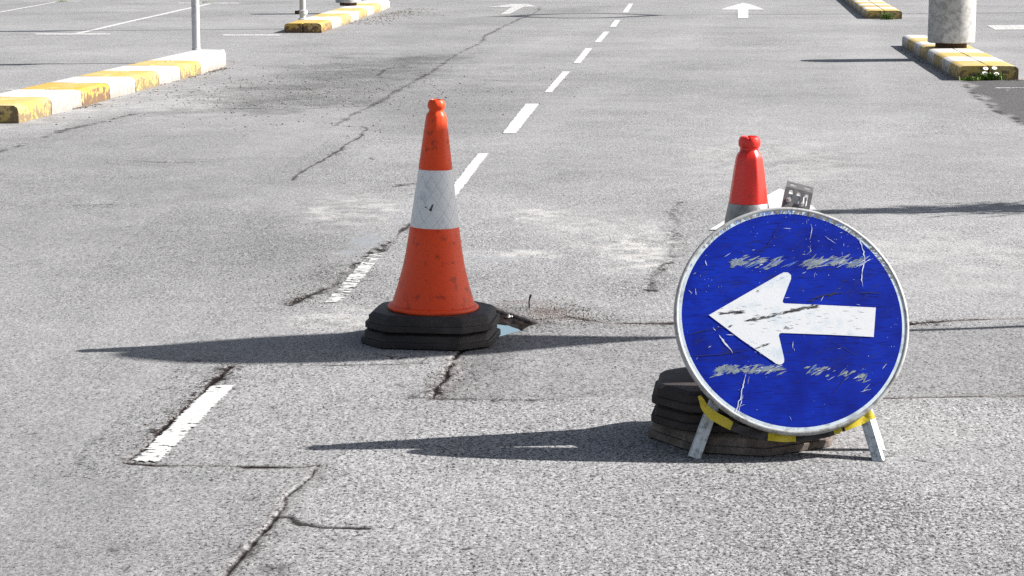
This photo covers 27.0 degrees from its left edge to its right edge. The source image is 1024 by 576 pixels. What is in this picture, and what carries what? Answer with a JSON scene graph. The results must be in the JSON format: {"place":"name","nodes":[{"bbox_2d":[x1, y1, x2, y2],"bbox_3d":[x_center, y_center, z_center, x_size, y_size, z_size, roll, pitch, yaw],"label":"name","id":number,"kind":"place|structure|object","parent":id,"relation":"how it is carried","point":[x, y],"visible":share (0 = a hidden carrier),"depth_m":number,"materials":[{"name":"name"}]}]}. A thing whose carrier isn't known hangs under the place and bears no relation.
{"place":"outdoors","nodes":[
{"label":"outdoors","id":0,"kind":"place"},
{"bbox_2d":[0,0,1023,575],"bbox_3d":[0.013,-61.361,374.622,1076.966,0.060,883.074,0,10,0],"label":"road","id":1,"kind":"structure","parent":0,"point":[150,246],"depth_m":8.25,"materials":[{"name":"grey asphalt"}]},
{"bbox_2d":[1,1,59,11],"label":"road marking","id":2,"kind":"object","parent":1,"relation":"on","point":[27,7],"visible":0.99,"depth_m":38.15,"materials":[{"name":"paint"}]},
{"bbox_2d":[35,33,109,34],"bbox_3d":[-5.803,-3.351,28.149,1.159,0.002,0.440,0,10,0],"label":"road marking","id":3,"kind":"object","parent":1,"relation":"on","point":[70,34],"visible":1,"depth_m":28.02,"materials":[{"name":"paint"}]},
{"bbox_2d":[0,50,225,122],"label":"curb","id":4,"kind":"structure","parent":1,"relation":"on","point":[21,105],"depth_m":17.51,"materials":[{"name":"yellow paint"}]},
{"bbox_2d":[191,0,200,49],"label":"sign post","id":5,"kind":"object","parent":4,"relation":"on","point":[195,25],"visible":1,"depth_m":22.06,"materials":[{"name":"grey metal"}]},
{"bbox_2d":[74,3,213,33],"bbox_3d":[-5.704,-4.395,34.385,0.146,0.005,12.504,0,10,1],"label":"road marking","id":6,"kind":"object","parent":1,"relation":"on","point":[139,19],"visible":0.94,"depth_m":32.71,"materials":[{"name":"paint"}]},
{"bbox_2d":[134,385,233,461],"bbox_3d":[-0.907,0.372,5.962,0.099,0.008,0.985,1,10,5],"label":"lane line","id":7,"kind":"object","parent":1,"relation":"on","point":[195,412],"visible":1,"depth_m":5.94,"materials":[{"name":"paint"}]},
{"bbox_2d":[224,34,280,35],"bbox_3d":[-3.409,-3.304,27.862,0.874,0.002,0.431,0,10,0],"label":"road marking","id":8,"kind":"object","parent":1,"relation":"on","point":[252,34],"visible":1,"depth_m":28.00,"materials":[{"name":"paint"}]},
{"bbox_2d":[284,0,389,32],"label":"curb","id":9,"kind":"structure","parent":1,"relation":"on","point":[328,20],"depth_m":31.06,"materials":[{"name":"yellow paint"}]},
{"bbox_2d":[295,0,307,19],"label":"sign post","id":10,"kind":"object","parent":9,"relation":"on","point":[302,12],"visible":1,"depth_m":29.65,"materials":[{"name":"grey metal"}]},
{"bbox_2d":[335,0,360,5],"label":"bollard","id":11,"kind":"object","parent":9,"relation":"on","point":[348,2],"visible":1,"depth_m":35.07,"materials":[{"name":"metal"}]},
{"bbox_2d":[325,253,381,301],"bbox_3d":[-0.611,-0.047,8.431,0.094,0.005,1.293,1,10,4],"label":"lane line","id":12,"kind":"object","parent":1,"relation":"on","point":[361,269],"visible":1,"depth_m":8.41,"materials":[{"name":"paint"}]},
{"bbox_2d":[361,324,500,350],"bbox_3d":[-0.270,0.144,7.146,0.438,0.054,0.392,1,10,9],"label":"cone base","id":13,"kind":"object","parent":1,"relation":"on","point":[412,341],"visible":0.59,"depth_m":6.97,"materials":[{"name":"black rubber"}]},
{"bbox_2d":[365,99,499,334],"bbox_3d":[-0.264,-0.251,7.076,0.426,0.750,0.380,1,10,7],"label":"traffic cone","id":14,"kind":"object","parent":13,"relation":"on","point":[433,294],"visible":1,"depth_m":7.01,"materials":[{"name":"orange plastic"}]},
{"bbox_2d":[454,153,487,194],"bbox_3d":[-0.261,-0.620,11.849,0.086,0.005,2.606,1,10,4],"label":"lane line","id":15,"kind":"object","parent":1,"relation":"on","point":[466,175],"visible":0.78,"depth_m":12.04,"materials":[{"name":"paint"}]},
{"bbox_2d":[497,324,519,335],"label":"puddle water","id":16,"kind":"structure","parent":1,"relation":"on","point":[505,329],"depth_m":7.38,"materials":[{"name":"blue liquid"}]},
{"bbox_2d":[0,8,1021,573],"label":"loose grit","id":17,"kind":"object","parent":1,"relation":"on","point":[380,16],"visible":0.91,"depth_m":8.73,"materials":[{"name":"gravel"}]},
{"bbox_2d":[493,4,535,14],"bbox_3d":[0.002,-4.861,37.159,0.878,0.002,5.091,0,10,0],"label":"lane arrow","id":18,"kind":"object","parent":1,"relation":"on","point":[515,7],"visible":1,"depth_m":38.33,"materials":[{"name":"paint"}]},
{"bbox_2d":[503,104,538,132],"bbox_3d":[0.067,-1.250,15.608,0.122,0.002,2.526,1,10,4],"label":"lane line","id":19,"kind":"object","parent":1,"relation":"on","point":[521,117],"visible":1,"depth_m":15.50,"materials":[{"name":"paint"}]},
{"bbox_2d":[544,71,569,91],"bbox_3d":[0.412,-1.879,19.374,0.093,0.004,2.783,1,10,5],"label":"lane line","id":20,"kind":"object","parent":1,"relation":"on","point":[555,83],"visible":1,"depth_m":19.30,"materials":[{"name":"paint"}]},
{"bbox_2d":[574,48,591,62],"bbox_3d":[0.778,-2.551,23.380,0.099,0.003,2.841,1,10,5],"label":"lane line","id":21,"kind":"object","parent":1,"relation":"on","point":[583,54],"visible":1,"depth_m":23.31,"materials":[{"name":"paint"}]},
{"bbox_2d":[595,32,608,41],"bbox_3d":[1.160,-3.233,27.442,0.093,0.001,2.800,1,10,5],"label":"lane line","id":22,"kind":"object","parent":1,"relation":"on","point":[601,37],"visible":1,"depth_m":27.22,"materials":[{"name":"paint"}]},
{"bbox_2d":[610,20,619,26],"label":"lane line","id":23,"kind":"object","parent":1,"relation":"on","point":[614,23],"visible":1,"depth_m":31.31,"materials":[{"name":"paint"}]},
{"bbox_2d":[623,4,632,11],"bbox_3d":[2.058,-4.960,37.754,0.106,0.003,4.493,1,10,4],"label":"lane line","id":24,"kind":"object","parent":1,"relation":"on","point":[627,8],"visible":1,"depth_m":37.36,"materials":[{"name":"paint"}]},
{"bbox_2d":[648,422,834,455],"bbox_3d":[0.624,0.374,5.778,0.492,0.053,0.452,2,10,14],"label":"cone base","id":25,"kind":"object","parent":1,"relation":"on","point":[728,443],"visible":0.44,"depth_m":5.58,"materials":[{"name":"brown rubber"}]},
{"bbox_2d":[651,404,767,432],"bbox_3d":[0.624,0.322,5.762,0.480,0.053,0.400,1,10,9],"label":"cone base","id":26,"kind":"object","parent":25,"relation":"on","point":[674,418],"visible":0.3,"depth_m":5.61,"materials":[{"name":"brown rubber"}]},
{"bbox_2d":[652,367,725,413],"bbox_3d":[0.622,0.270,5.749,0.480,0.053,0.400,1,10,7],"label":"cone base","id":27,"kind":"object","parent":26,"relation":"on","point":[678,389],"visible":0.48,"depth_m":5.64,"materials":[{"name":"brown rubber"}]},
{"bbox_2d":[724,135,768,223],"bbox_3d":[0.636,-0.088,5.765,0.256,0.647,0.256,0,10,0],"label":"traffic cone","id":28,"kind":"object","parent":27,"relation":"on","point":[748,192],"visible":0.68,"depth_m":5.69,"materials":[{"name":"red plastic"}]},
{"bbox_2d":[723,3,764,17],"bbox_3d":[3.954,-4.788,36.718,0.761,0.003,7.014,2,10,10],"label":"lane arrow","id":29,"kind":"object","parent":1,"relation":"on","point":[742,8],"visible":1,"depth_m":37.35,"materials":[{"name":"paint"}]},
{"bbox_2d":[710,188,818,229],"bbox_3d":[1.201,-0.247,9.623,0.600,0.002,3.424,0,10,0],"label":"lane arrow","id":30,"kind":"object","parent":1,"relation":"on","point":[775,199],"visible":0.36,"depth_m":10.80,"materials":[{"name":"paint"}]},
{"bbox_2d":[674,181,908,461],"bbox_3d":[0.734,0.090,5.620,0.622,0.706,0.369,0,10,0],"label":"round sign","id":31,"kind":"object","parent":1,"relation":"on","point":[791,320],"visible":1,"depth_m":5.58,"materials":[{"name":"metal"}]},
{"bbox_2d":[880,11,898,19],"bbox_3d":[5.780,-4.189,32.769,0.351,0.134,0.196,0,10,0],"label":"weed","id":32,"kind":"object","parent":1,"relation":"on","point":[888,16],"visible":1,"depth_m":32.77,"materials":[{"name":"green plant"}]},
{"bbox_2d":[902,35,1018,79],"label":"curb","id":33,"kind":"structure","parent":1,"relation":"on","point":[969,61],"depth_m":20.79,"materials":[{"name":"yellow paint"}]},
{"bbox_2d":[927,0,975,47],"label":"bollard","id":34,"kind":"object","parent":33,"relation":"on","point":[951,23],"visible":1,"depth_m":22.40,"materials":[{"name":"concrete"}]},
{"bbox_2d":[957,75,979,80],"bbox_3d":[4.159,-1.912,19.414,0.234,0.055,0.071,0,10,0],"label":"weed","id":35,"kind":"object","parent":1,"relation":"on","point":[968,78],"visible":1,"depth_m":19.41,"materials":[{"name":"green plant"}]},
{"bbox_2d":[976,66,1004,79],"bbox_3d":[4.365,-1.959,19.470,0.316,0.126,0.134,0,10,0],"label":"weed","id":36,"kind":"object","parent":1,"relation":"on","point":[993,76],"visible":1,"depth_m":19.46,"materials":[{"name":"white plant"}]},
{"bbox_2d":[987,25,1023,29],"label":"bay line","id":37,"kind":"object","parent":1,"relation":"on","point":[1010,27],"visible":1,"depth_m":30.01,"materials":[{"name":"paint"}]},
{"bbox_2d":[844,0,901,18],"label":"curb","id":38,"kind":"structure","parent":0,"point":[870,9],"depth_m":34.34,"materials":[{"name":"yellow paint"}]}
]}

